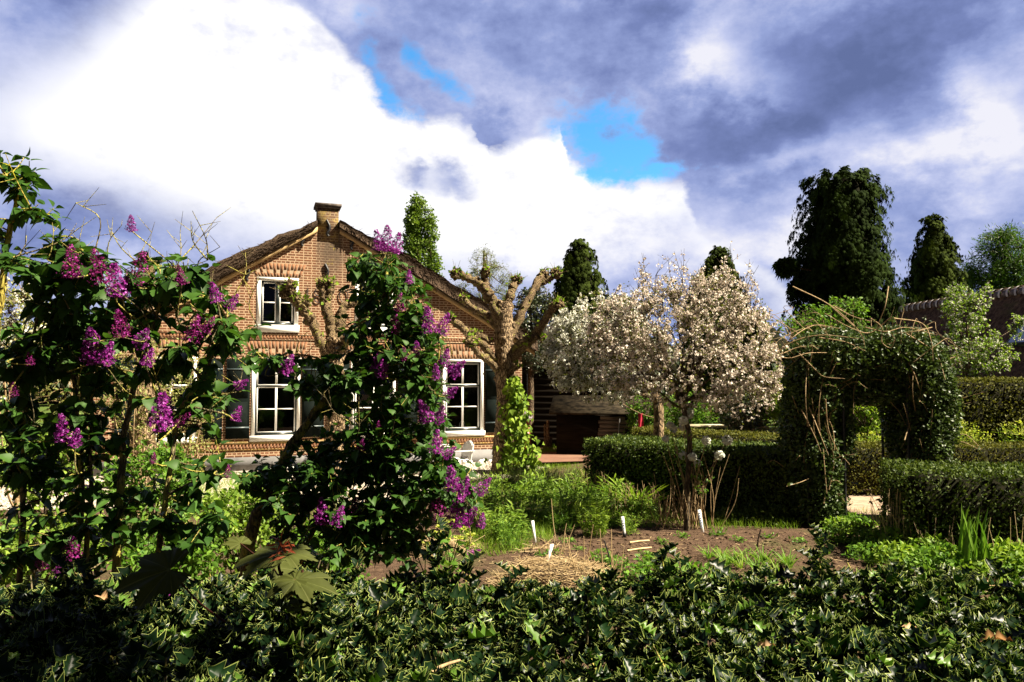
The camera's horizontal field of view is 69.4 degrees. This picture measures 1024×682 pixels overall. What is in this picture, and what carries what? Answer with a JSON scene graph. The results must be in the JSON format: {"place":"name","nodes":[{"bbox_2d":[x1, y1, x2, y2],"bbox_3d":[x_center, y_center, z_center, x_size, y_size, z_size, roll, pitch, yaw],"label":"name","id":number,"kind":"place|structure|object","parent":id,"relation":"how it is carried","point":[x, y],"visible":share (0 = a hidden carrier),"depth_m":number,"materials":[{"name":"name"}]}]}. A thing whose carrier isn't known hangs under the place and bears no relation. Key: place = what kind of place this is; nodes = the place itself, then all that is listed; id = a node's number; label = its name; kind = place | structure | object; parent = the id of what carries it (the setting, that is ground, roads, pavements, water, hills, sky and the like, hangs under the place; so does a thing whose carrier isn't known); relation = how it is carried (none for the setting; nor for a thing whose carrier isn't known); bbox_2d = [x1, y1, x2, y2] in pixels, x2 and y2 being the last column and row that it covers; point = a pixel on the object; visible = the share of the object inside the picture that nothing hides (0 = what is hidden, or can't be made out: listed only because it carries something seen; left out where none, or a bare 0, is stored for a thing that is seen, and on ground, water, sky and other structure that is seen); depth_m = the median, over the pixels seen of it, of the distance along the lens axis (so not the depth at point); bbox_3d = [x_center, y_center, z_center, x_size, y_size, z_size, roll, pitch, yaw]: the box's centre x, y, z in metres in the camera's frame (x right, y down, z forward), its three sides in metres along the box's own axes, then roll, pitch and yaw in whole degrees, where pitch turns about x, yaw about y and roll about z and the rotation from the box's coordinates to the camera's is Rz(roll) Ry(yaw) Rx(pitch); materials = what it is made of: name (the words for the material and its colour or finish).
{"place":"outdoors","nodes":[
{"label":"outdoors","id":0,"kind":"place"},
{"bbox_2d":[0,148,69,329],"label":"tree","id":1,"kind":"object","parent":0,"point":[16,185],"visible":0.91,"depth_m":3.92,"materials":[{"name":"green plant"}]},
{"bbox_2d":[0,461,541,509],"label":"gravel terrace","id":2,"kind":"structure","parent":0,"point":[4,501],"depth_m":15.78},
{"bbox_2d":[452,440,473,470],"bbox_3d":[-1.275,2.805,17.745,0.611,0.813,0.616,2,-3,-30],"label":"garden chair","id":3,"kind":"object","parent":2,"relation":"on","point":[467,450],"visible":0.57,"depth_m":17.80,"materials":[{"name":"white paint"}]},
{"bbox_2d":[0,398,858,443],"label":"meadow","id":4,"kind":"structure","parent":0,"point":[42,406],"depth_m":50.34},
{"bbox_2d":[0,307,791,403],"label":"woodland","id":5,"kind":"object","parent":4,"relation":"on","point":[59,385],"visible":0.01,"depth_m":65.63,"materials":[{"name":"green plant"}]},
{"bbox_2d":[453,243,518,300],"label":"birch tree","id":6,"kind":"object","parent":4,"relation":"on","point":[474,272],"visible":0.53,"depth_m":45.02,"materials":[{"name":"green plant"}]},
{"bbox_2d":[548,238,608,325],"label":"conifer tree","id":7,"kind":"object","parent":4,"relation":"on","point":[579,276],"visible":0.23,"depth_m":35.28,"materials":[{"name":"green plant"}]},
{"bbox_2d":[674,245,775,431],"bbox_3d":[9.401,0.412,33.088,4.845,9.434,4.672,0,-3,0],"label":"conifer tree","id":8,"kind":"object","parent":4,"relation":"on","point":[719,253],"visible":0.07,"depth_m":32.22,"materials":[{"name":"green plant"}]},
{"bbox_2d":[771,165,917,431],"bbox_3d":[14.333,-1.285,32.045,6.428,12.515,6.422,0,-3,0],"label":"conifer tree","id":9,"kind":"object","parent":4,"relation":"on","point":[841,255],"visible":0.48,"depth_m":31.11,"materials":[{"name":"green plant"}]},
{"bbox_2d":[889,212,972,323],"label":"conifer tree","id":10,"kind":"object","parent":4,"relation":"on","point":[934,271],"visible":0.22,"depth_m":34.66,"materials":[{"name":"green plant"}]},
{"bbox_2d":[0,444,1020,668],"bbox_3d":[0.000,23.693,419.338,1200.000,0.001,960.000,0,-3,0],"label":"ground","id":11,"kind":"structure","parent":0,"point":[379,571],"depth_m":10.21,"materials":[{"name":"soil"}]},
{"bbox_2d":[0,256,50,508],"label":"garden shrub","id":12,"kind":"object","parent":11,"relation":"on","point":[9,300],"visible":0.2,"depth_m":9.36,"materials":[{"name":"green plant"}]},
{"bbox_2d":[0,426,107,577],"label":"garden shrub","id":13,"kind":"object","parent":11,"relation":"on","point":[30,496],"visible":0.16,"depth_m":8.30,"materials":[{"name":"green plant"}]},
{"bbox_2d":[0,506,127,590],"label":"garden shrub","id":14,"kind":"object","parent":11,"relation":"on","point":[7,549],"visible":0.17,"depth_m":6.25,"materials":[{"name":"green plant"}]},
{"bbox_2d":[35,358,118,498],"bbox_3d":[-6.282,1.190,10.448,1.244,3.292,0.988,0,-3,0],"label":"garden shrub","id":15,"kind":"object","parent":11,"relation":"on","point":[41,393],"visible":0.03,"depth_m":10.46,"materials":[{"name":"green plant"}]},
{"bbox_2d":[0,189,272,658],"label":"lilac bush","id":16,"kind":"object","parent":11,"relation":"on","point":[82,342],"visible":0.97,"depth_m":3.60,"materials":[{"name":"green plant"}]},
{"bbox_2d":[98,325,180,514],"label":"tree","id":17,"kind":"object","parent":11,"relation":"on","point":[138,429],"visible":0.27,"depth_m":9.93,"materials":[{"name":"green plant"}]},
{"bbox_2d":[109,256,181,489],"bbox_3d":[-7.844,0.639,15.829,1.627,5.183,1.356,-2,-4,39],"label":"pollard tree","id":18,"kind":"object","parent":11,"relation":"on","point":[151,269],"visible":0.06,"depth_m":15.43,"materials":[{"name":"brown plant"}]},
{"bbox_2d":[94,439,205,549],"bbox_3d":[-3.862,1.871,7.916,1.218,1.677,1.033,0,-3,0],"label":"garden shrub","id":19,"kind":"object","parent":11,"relation":"on","point":[144,462],"visible":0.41,"depth_m":7.79,"materials":[{"name":"green plant"}]},
{"bbox_2d":[103,522,227,604],"bbox_3d":[-2.899,2.078,6.183,0.941,1.090,1.056,1,-3,-24],"label":"garden shrub","id":20,"kind":"object","parent":11,"relation":"on","point":[197,563],"visible":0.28,"depth_m":6.05,"materials":[{"name":"green plant"}]},
{"bbox_2d":[154,338,223,521],"bbox_3d":[-4.778,1.406,10.909,0.984,2.908,1.003,0,-3,0],"label":"garden shrub","id":21,"kind":"object","parent":11,"relation":"on","point":[191,447],"visible":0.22,"depth_m":10.91,"materials":[{"name":"green plant"}]},
{"bbox_2d":[115,527,338,665],"bbox_3d":[-0.683,1.430,1.850,0.520,1.933,0.376,0,-3,0],"label":"maple sapling","id":22,"kind":"object","parent":11,"relation":"on","point":[155,575],"visible":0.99,"depth_m":1.81,"materials":[{"name":"green plant"}]},
{"bbox_2d":[187,478,283,582],"bbox_3d":[-2.692,2.031,7.274,0.941,1.292,1.063,0,-3,0],"label":"garden shrub","id":23,"kind":"object","parent":11,"relation":"on","point":[233,497],"visible":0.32,"depth_m":7.14,"materials":[{"name":"green plant"}]},
{"bbox_2d":[93,202,539,475],"bbox_3d":[-6.780,0.120,25.035,11.825,6.910,12.544,1,-3,-19],"label":"farmhouse","id":24,"kind":"object","parent":11,"relation":"on","point":[274,415],"visible":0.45,"depth_m":19.29,"materials":[{"name":"brick"}]},
{"bbox_2d":[249,358,300,441],"bbox_3d":[-6.022,1.484,18.882,1.252,2.112,0.170,1,-3,-19],"label":"window","id":25,"kind":"structure","parent":24,"relation":"in","point":[276,435],"depth_m":18.79,"materials":[{"name":"white paint"}]},
{"bbox_2d":[255,277,298,332],"bbox_3d":[-6.022,-0.923,19.005,1.082,1.412,0.170,1,-3,-19],"label":"window","id":26,"kind":"structure","parent":24,"relation":"in","point":[283,327],"depth_m":18.96,"materials":[{"name":"white paint"}]},
{"bbox_2d":[441,359,484,436],"bbox_3d":[-1.361,1.565,20.480,1.252,2.112,0.170,1,-3,-19],"label":"window","id":27,"kind":"structure","parent":24,"relation":"in","point":[456,431],"depth_m":20.53,"materials":[{"name":"white paint"}]},
{"bbox_2d":[270,518,371,593],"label":"garden shrub","id":28,"kind":"object","parent":11,"relation":"on","point":[333,567],"visible":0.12,"depth_m":6.74,"materials":[{"name":"green plant"}]},
{"bbox_2d":[270,273,379,475],"bbox_3d":[-4.183,0.830,17.005,2.619,4.918,1.499,0,-3,0],"label":"pollard tree","id":29,"kind":"object","parent":11,"relation":"on","point":[325,286],"visible":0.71,"depth_m":16.84,"materials":[{"name":"brown plant"}]},
{"bbox_2d":[229,225,491,596],"bbox_3d":[-0.948,0.934,4.527,1.664,3.204,0.950,0,-3,0],"label":"lilac bush","id":30,"kind":"object","parent":11,"relation":"on","point":[397,515],"visible":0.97,"depth_m":4.40,"materials":[{"name":"green plant"}]},
{"bbox_2d":[400,190,444,276],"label":"poplar tree","id":31,"kind":"object","parent":11,"relation":"on","point":[418,244],"visible":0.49,"depth_m":60.16,"materials":[{"name":"green plant"}]},
{"bbox_2d":[382,525,487,558],"bbox_3d":[-1.167,2.742,10.031,1.780,0.410,1.200,0,-3,0],"label":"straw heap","id":32,"kind":"object","parent":11,"relation":"on","point":[452,542],"visible":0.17,"depth_m":9.93,"materials":[{"name":"plant"}]},
{"bbox_2d":[422,518,477,587],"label":"alexanders","id":33,"kind":"object","parent":11,"relation":"on","point":[453,563],"visible":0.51,"depth_m":7.22,"materials":[{"name":"green plant"}]},
{"bbox_2d":[473,463,523,484],"bbox_3d":[-0.299,2.902,16.239,1.248,0.464,1.205,-2,-4,35],"label":"catmint","id":34,"kind":"object","parent":11,"relation":"on","point":[497,472],"visible":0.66,"depth_m":16.21,"materials":[{"name":"green plant"}]},
{"bbox_2d":[481,506,517,542],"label":"leafy perennial","id":35,"kind":"object","parent":11,"relation":"on","point":[500,508],"visible":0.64,"depth_m":10.47,"materials":[{"name":"green plant"}]},
{"bbox_2d":[442,260,565,472],"bbox_3d":[-0.088,0.615,18.278,3.142,5.465,2.713,0,-3,0],"label":"pollard tree","id":36,"kind":"object","parent":11,"relation":"on","point":[503,363],"visible":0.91,"depth_m":18.23,"materials":[{"name":"brown plant"}]},
{"bbox_2d":[484,375,549,473],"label":"climbing ivy","id":37,"kind":"object","parent":36,"relation":"attached to","point":[515,444],"visible":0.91,"depth_m":17.87,"materials":[{"name":"green plant"}]},
{"bbox_2d":[485,479,531,523],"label":"leafy perennial","id":38,"kind":"object","parent":11,"relation":"on","point":[505,505],"visible":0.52,"depth_m":11.46,"materials":[{"name":"green plant"}]},
{"bbox_2d":[0,515,1023,681],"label":"holly hedge","id":39,"kind":"object","parent":11,"relation":"on","point":[258,636],"visible":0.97,"depth_m":2.13,"materials":[{"name":"green plant"}]},
{"bbox_2d":[495,500,529,538],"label":"leafy perennial","id":40,"kind":"object","parent":11,"relation":"on","point":[524,524],"visible":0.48,"depth_m":10.73,"materials":[{"name":"green plant"}]},
{"bbox_2d":[492,518,532,549],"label":"leafy perennial","id":41,"kind":"object","parent":11,"relation":"on","point":[508,534],"visible":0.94,"depth_m":9.98,"materials":[{"name":"green plant"}]},
{"bbox_2d":[139,445,889,556],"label":"grass","id":42,"kind":"structure","parent":11,"relation":"on","point":[544,534],"depth_m":11.57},
{"bbox_2d":[494,464,559,485],"bbox_3d":[0.390,2.879,15.840,1.262,0.470,1.308,-3,-4,41],"label":"catmint","id":43,"kind":"object","parent":11,"relation":"on","point":[526,475],"visible":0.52,"depth_m":15.85,"materials":[{"name":"green plant"}]},
{"bbox_2d":[516,467,551,511],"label":"leafy perennial","id":44,"kind":"object","parent":11,"relation":"on","point":[530,486],"visible":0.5,"depth_m":12.78,"materials":[{"name":"green plant"}]},
{"bbox_2d":[512,286,557,448],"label":"tree","id":45,"kind":"object","parent":11,"relation":"on","point":[531,362],"visible":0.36,"depth_m":23.86,"materials":[{"name":"green plant"}]},
{"bbox_2d":[515,499,574,555],"bbox_3d":[0.398,2.500,9.860,0.872,0.745,0.590,0,-3,0],"label":"straw heap","id":46,"kind":"object","parent":11,"relation":"on","point":[536,550],"visible":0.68,"depth_m":9.83,"materials":[{"name":"plant"}]},
{"bbox_2d":[530,499,562,526],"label":"leafy perennial","id":47,"kind":"object","parent":11,"relation":"on","point":[539,514],"visible":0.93,"depth_m":11.47,"materials":[{"name":"green plant"}]},
{"bbox_2d":[531,471,565,513],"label":"leafy perennial","id":48,"kind":"object","parent":11,"relation":"on","point":[543,487],"visible":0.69,"depth_m":12.54,"materials":[{"name":"green plant"}]},
{"bbox_2d":[483,527,623,599],"bbox_3d":[0.474,2.519,8.107,1.645,0.949,1.247,0,-3,0],"label":"straw heap","id":49,"kind":"object","parent":11,"relation":"on","point":[566,571],"visible":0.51,"depth_m":8.00,"materials":[{"name":"plant"}]},
{"bbox_2d":[531,447,589,465],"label":"brick drive","id":50,"kind":"structure","parent":11,"relation":"on","point":[550,457],"depth_m":21.27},
{"bbox_2d":[546,510,578,533],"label":"leafy perennial","id":51,"kind":"object","parent":11,"relation":"on","point":[567,526],"visible":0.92,"depth_m":11.10,"materials":[{"name":"green plant"}]},
{"bbox_2d":[554,473,589,511],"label":"leafy perennial","id":52,"kind":"object","parent":11,"relation":"on","point":[567,489],"visible":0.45,"depth_m":12.85,"materials":[{"name":"green plant"}]},
{"bbox_2d":[554,486,597,525],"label":"leafy perennial","id":53,"kind":"object","parent":11,"relation":"on","point":[567,507],"visible":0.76,"depth_m":11.55,"materials":[{"name":"green plant"}]},
{"bbox_2d":[522,325,644,446],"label":"barn","id":54,"kind":"structure","parent":11,"relation":"on","point":[544,392],"depth_m":24.92,"materials":[{"name":"black wood"}]},
{"bbox_2d":[573,498,611,538],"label":"lime plant","id":55,"kind":"object","parent":11,"relation":"on","point":[594,518],"visible":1,"depth_m":10.78,"materials":[{"name":"green plant"}]},
{"bbox_2d":[549,395,648,453],"bbox_3d":[2.821,2.594,22.970,3.200,1.760,1.700,0,-3,8],"label":"woodshed","id":56,"kind":"object","parent":11,"relation":"on","point":[578,421],"visible":0.5,"depth_m":22.52,"materials":[{"name":"wood"}]},
{"bbox_2d":[537,289,674,439],"bbox_3d":[1.996,1.006,15.799,2.925,4.206,1.997,0,-3,0],"label":"pear tree","id":57,"kind":"object","parent":11,"relation":"on","point":[566,331],"visible":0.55,"depth_m":15.63,"materials":[{"name":"white plant"}]},
{"bbox_2d":[597,473,633,511],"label":"leafy perennial","id":58,"kind":"object","parent":11,"relation":"on","point":[612,495],"visible":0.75,"depth_m":12.68,"materials":[{"name":"green plant"}]},
{"bbox_2d":[608,482,660,513],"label":"dry stems","id":59,"kind":"object","parent":11,"relation":"on","point":[655,495],"visible":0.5,"depth_m":12.57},
{"bbox_2d":[620,562,655,583],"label":"seedling tuft","id":60,"kind":"object","parent":11,"relation":"on","point":[626,572],"visible":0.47,"depth_m":8.32,"materials":[{"name":"green plant"}]},
{"bbox_2d":[598,473,679,508],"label":"daylily","id":61,"kind":"object","parent":11,"relation":"on","point":[648,488],"visible":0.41,"depth_m":12.84,"materials":[{"name":"green plant"}]},
{"bbox_2d":[628,490,653,518],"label":"leafy perennial","id":62,"kind":"object","parent":11,"relation":"on","point":[637,507],"visible":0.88,"depth_m":12.18,"materials":[{"name":"green plant"}]},
{"bbox_2d":[623,391,671,433],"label":"garden bush","id":63,"kind":"object","parent":11,"relation":"on","point":[633,416],"visible":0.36,"depth_m":20.85,"materials":[{"name":"green plant"}]},
{"bbox_2d":[634,552,684,583],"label":"seedling tuft","id":64,"kind":"object","parent":11,"relation":"on","point":[647,558],"visible":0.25,"depth_m":8.39,"materials":[{"name":"green plant"}]},
{"bbox_2d":[646,487,700,528],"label":"dry stems","id":65,"kind":"object","parent":11,"relation":"on","point":[672,509],"visible":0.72,"depth_m":11.46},
{"bbox_2d":[576,241,788,530],"bbox_3d":[2.566,0.735,11.351,3.180,4.389,2.230,0,-3,0],"label":"apple tree","id":66,"kind":"object","parent":11,"relation":"on","point":[635,334],"visible":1,"depth_m":11.20,"materials":[{"name":"white plant"}]},
{"bbox_2d":[581,433,797,521],"bbox_3d":[3.348,2.397,13.526,4.082,1.238,1.548,-2,-4,38],"label":"clipped hedge","id":67,"kind":"object","parent":11,"relation":"on","point":[640,460],"visible":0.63,"depth_m":12.88,"materials":[{"name":"green plant"}]},
{"bbox_2d":[641,408,739,531],"bbox_3d":[2.830,1.954,11.392,1.599,1.865,0.792,0,-3,0],"label":"snowball bush","id":68,"kind":"object","parent":11,"relation":"on","point":[718,454],"visible":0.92,"depth_m":11.36,"materials":[{"name":"brown plant"}]},
{"bbox_2d":[663,389,719,433],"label":"garden bush","id":69,"kind":"object","parent":11,"relation":"on","point":[700,415],"visible":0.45,"depth_m":19.63,"materials":[{"name":"green plant"}]},
{"bbox_2d":[630,425,781,443],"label":"clipped hedge","id":70,"kind":"object","parent":11,"relation":"on","point":[712,434],"visible":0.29,"depth_m":15.92,"materials":[{"name":"green plant"}]},
{"bbox_2d":[463,531,982,601],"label":"soil litter","id":71,"kind":"object","parent":11,"relation":"on","point":[726,537],"visible":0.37,"depth_m":10.01,"materials":[{"name":"soil"}]},
{"bbox_2d":[703,507,743,524],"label":"white flowered groundcover","id":72,"kind":"object","parent":11,"relation":"on","point":[719,513],"visible":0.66,"depth_m":11.82,"materials":[{"name":"green plant"}]},
{"bbox_2d":[720,504,765,525],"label":"white flowered groundcover","id":73,"kind":"object","parent":11,"relation":"on","point":[743,513],"visible":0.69,"depth_m":11.80,"materials":[{"name":"green plant"}]},
{"bbox_2d":[714,391,772,437],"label":"garden bush","id":74,"kind":"object","parent":11,"relation":"on","point":[747,425],"visible":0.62,"depth_m":19.07,"materials":[{"name":"green plant"}]},
{"bbox_2d":[737,500,786,525],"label":"white flowered groundcover","id":75,"kind":"object","parent":11,"relation":"on","point":[768,510],"visible":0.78,"depth_m":11.72,"materials":[{"name":"green plant"}]},
{"bbox_2d":[759,366,784,432],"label":"garden bush","id":76,"kind":"object","parent":11,"relation":"on","point":[777,408],"visible":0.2,"depth_m":18.87,"materials":[{"name":"green plant"}]},
{"bbox_2d":[775,295,870,380],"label":"hazel bush","id":77,"kind":"object","parent":11,"relation":"on","point":[859,308],"visible":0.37,"depth_m":17.36,"materials":[{"name":"green plant"}]},
{"bbox_2d":[820,521,870,542],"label":"groundcover plant","id":78,"kind":"object","parent":11,"relation":"on","point":[830,528],"visible":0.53,"depth_m":10.41,"materials":[{"name":"green plant"}]},
{"bbox_2d":[731,286,983,526],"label":"garden arch","id":79,"kind":"structure","parent":11,"relation":"on","point":[904,379],"depth_m":11.55,"materials":[{"name":"green plant"}]},
{"bbox_2d":[836,520,878,544],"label":"groundcover plant","id":80,"kind":"object","parent":11,"relation":"on","point":[857,526],"visible":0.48,"depth_m":10.21,"materials":[{"name":"green plant"}]},
{"bbox_2d":[841,540,894,564],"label":"groundcover plant","id":81,"kind":"object","parent":11,"relation":"on","point":[859,547],"visible":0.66,"depth_m":9.34,"materials":[{"name":"green plant"}]},
{"bbox_2d":[847,403,889,444],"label":"hazel bush","id":82,"kind":"object","parent":11,"relation":"on","point":[865,424],"visible":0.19,"depth_m":16.05,"materials":[{"name":"green plant"}]},
{"bbox_2d":[850,527,892,551],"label":"groundcover plant","id":83,"kind":"object","parent":11,"relation":"on","point":[863,532],"visible":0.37,"depth_m":9.81,"materials":[{"name":"green plant"}]},
{"bbox_2d":[870,483,909,544],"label":"dry stems","id":84,"kind":"object","parent":11,"relation":"on","point":[889,516],"visible":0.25,"depth_m":9.81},
{"bbox_2d":[867,522,917,556],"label":"groundcover plant","id":85,"kind":"object","parent":11,"relation":"on","point":[888,530],"visible":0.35,"depth_m":9.65,"materials":[{"name":"green plant"}]},
{"bbox_2d":[868,539,919,570],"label":"groundcover plant","id":86,"kind":"object","parent":11,"relation":"on","point":[893,545],"visible":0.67,"depth_m":9.02,"materials":[{"name":"green plant"}]},
{"bbox_2d":[888,549,956,573],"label":"groundcover plant","id":87,"kind":"object","parent":11,"relation":"on","point":[906,561],"visible":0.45,"depth_m":8.73,"materials":[{"name":"green plant"}]},
{"bbox_2d":[900,531,955,565],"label":"groundcover plant","id":88,"kind":"object","parent":11,"relation":"on","point":[925,540],"visible":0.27,"depth_m":9.23,"materials":[{"name":"green plant"}]},
{"bbox_2d":[837,439,1023,495],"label":"clipped hedge","id":89,"kind":"object","parent":11,"relation":"on","point":[866,458],"visible":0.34,"depth_m":14.54,"materials":[{"name":"green plant"}]},
{"bbox_2d":[901,514,966,547],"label":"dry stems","id":90,"kind":"object","parent":11,"relation":"on","point":[928,531],"visible":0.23,"depth_m":9.29,"materials":[{"name":"brown plant"}]},
{"bbox_2d":[910,540,961,573],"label":"groundcover plant","id":91,"kind":"object","parent":11,"relation":"on","point":[941,543],"visible":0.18,"depth_m":8.91,"materials":[{"name":"green plant"}]},
{"bbox_2d":[905,548,971,577],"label":"groundcover plant","id":92,"kind":"object","parent":11,"relation":"on","point":[947,560],"visible":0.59,"depth_m":8.55,"materials":[{"name":"green plant"}]},
{"bbox_2d":[860,285,1023,439],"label":"thatched cottage","id":93,"kind":"structure","parent":11,"relation":"on","point":[1005,304],"depth_m":21.34,"materials":[{"name":"brick"}]},
{"bbox_2d":[877,457,1023,548],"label":"clipped hedge","id":94,"kind":"object","parent":11,"relation":"on","point":[941,491],"visible":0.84,"depth_m":9.36,"materials":[{"name":"green plant"}]},
{"bbox_2d":[957,502,999,576],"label":"iris clump","id":95,"kind":"object","parent":11,"relation":"on","point":[967,542],"visible":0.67,"depth_m":8.48,"materials":[{"name":"green plant"}]},
{"bbox_2d":[950,557,1007,582],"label":"groundcover plant","id":96,"kind":"object","parent":11,"relation":"on","point":[978,562],"visible":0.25,"depth_m":8.29,"materials":[{"name":"green plant"}]},
{"bbox_2d":[939,278,1023,378],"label":"hawthorn tree","id":97,"kind":"object","parent":11,"relation":"on","point":[981,348],"visible":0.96,"depth_m":17.53,"materials":[{"name":"green plant"}]},
{"bbox_2d":[949,375,1023,448],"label":"clipped hedge","id":98,"kind":"object","parent":11,"relation":"on","point":[992,406],"visible":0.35,"depth_m":16.14,"materials":[{"name":"green plant"}]},
{"bbox_2d":[960,219,1023,292],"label":"willow tree","id":99,"kind":"object","parent":11,"relation":"on","point":[1006,270],"visible":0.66,"depth_m":43.74,"materials":[{"name":"green plant"}]},
{"bbox_2d":[990,541,1023,580],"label":"groundcover plant","id":100,"kind":"object","parent":11,"relation":"on","point":[1004,550],"visible":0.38,"depth_m":8.48,"materials":[{"name":"green plant"}]},
{"bbox_2d":[996,420,1023,447],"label":"euphorbia","id":101,"kind":"object","parent":11,"relation":"on","point":[1015,431],"visible":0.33,"depth_m":15.77,"materials":[{"name":"green plant"}]},
{"bbox_2d":[0,0,1023,345],"label":"sky","id":102,"kind":"structure","parent":0,"point":[529,129],"materials":[{"name":"white"}]},
{"bbox_2d":[847,494,889,526],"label":"garden path","id":103,"kind":"structure","parent":0,"point":[862,501],"depth_m":13.49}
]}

